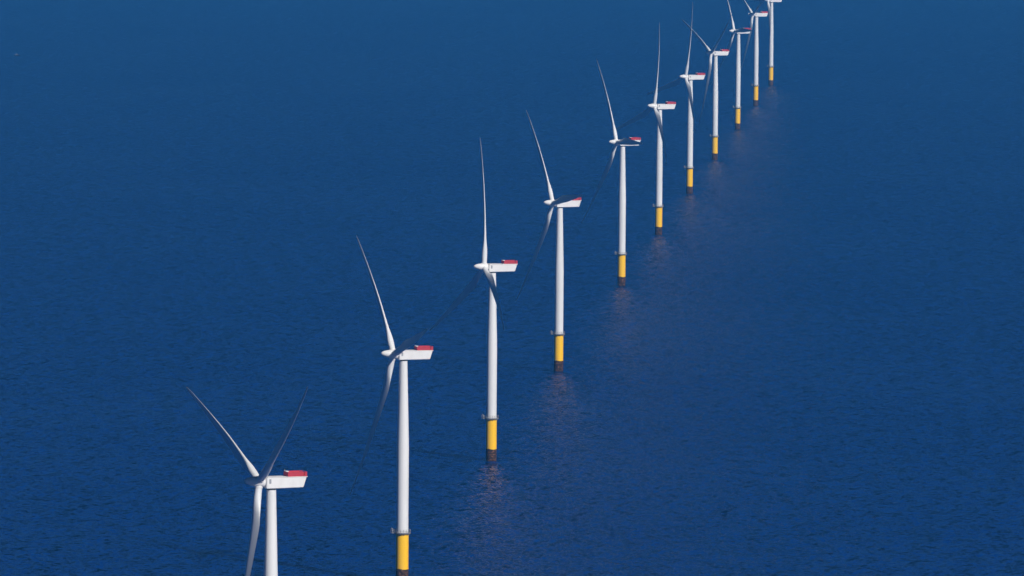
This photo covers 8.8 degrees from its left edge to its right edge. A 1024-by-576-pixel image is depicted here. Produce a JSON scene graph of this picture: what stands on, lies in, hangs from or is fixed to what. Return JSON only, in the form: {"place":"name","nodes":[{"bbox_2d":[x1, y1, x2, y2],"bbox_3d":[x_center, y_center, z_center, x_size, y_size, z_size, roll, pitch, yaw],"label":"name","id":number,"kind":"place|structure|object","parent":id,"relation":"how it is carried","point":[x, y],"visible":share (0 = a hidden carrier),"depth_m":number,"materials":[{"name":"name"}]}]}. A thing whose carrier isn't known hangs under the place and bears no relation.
{"place":"outdoors","nodes":[
{"label":"outdoors","id":0,"kind":"place"},
{"bbox_2d":[0,0,1023,575],"bbox_3d":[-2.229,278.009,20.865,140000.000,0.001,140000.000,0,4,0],"label":"sea","id":1,"kind":"structure","parent":0,"point":[794,346],"depth_m":3729.20,"materials":[{"name":"blue liquid"}]},
{"bbox_2d":[186,386,307,575],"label":"wind turbine","id":2,"kind":"object","parent":1,"relation":"in","point":[272,484],"visible":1,"depth_m":1903.57,"materials":[{"name":"white paint"}]},
{"bbox_2d":[350,236,433,575],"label":"wind turbine","id":3,"kind":"object","parent":1,"relation":"in","point":[403,355],"visible":1,"depth_m":2336.31,"materials":[{"name":"white paint"}]},
{"bbox_2d":[429,140,517,460],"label":"wind turbine","id":4,"kind":"object","parent":1,"relation":"in","point":[490,270],"visible":0.99,"depth_m":2763.31,"materials":[{"name":"white paint"}]},
{"bbox_2d":[516,110,581,370],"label":"wind turbine","id":5,"kind":"object","parent":1,"relation":"in","point":[561,202],"visible":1,"depth_m":3193.12,"materials":[{"name":"white paint"}]},
{"bbox_2d":[582,59,642,285],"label":"wind turbine","id":6,"kind":"object","parent":1,"relation":"in","point":[622,144],"visible":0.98,"depth_m":3745.98,"materials":[{"name":"white paint"}]},
{"bbox_2d":[612,22,675,234],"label":"wind turbine","id":7,"kind":"object","parent":1,"relation":"in","point":[657,205],"visible":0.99,"depth_m":4175.64,"materials":[{"name":"white paint"}]},
{"bbox_2d":[647,3,704,193],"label":"wind turbine","id":8,"kind":"object","parent":1,"relation":"in","point":[690,122],"visible":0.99,"depth_m":4603.49,"materials":[{"name":"white paint"}]},
{"bbox_2d":[682,15,731,159],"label":"wind turbine","id":9,"kind":"object","parent":1,"relation":"in","point":[716,54],"visible":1,"depth_m":5024.38,"materials":[{"name":"white paint"}]},
{"bbox_2d":[711,0,752,129],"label":"wind turbine","id":10,"kind":"object","parent":1,"relation":"in","point":[738,32],"visible":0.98,"depth_m":5479.34,"materials":[{"name":"white paint"}]},
{"bbox_2d":[741,0,767,105],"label":"wind turbine","id":11,"kind":"object","parent":1,"relation":"in","point":[755,85],"visible":0.97,"depth_m":5893.07,"materials":[{"name":"white paint"}]},
{"bbox_2d":[751,0,781,85],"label":"wind turbine","id":12,"kind":"object","parent":1,"relation":"in","point":[770,66],"visible":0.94,"depth_m":6299.36,"materials":[{"name":"white paint"}]}
]}

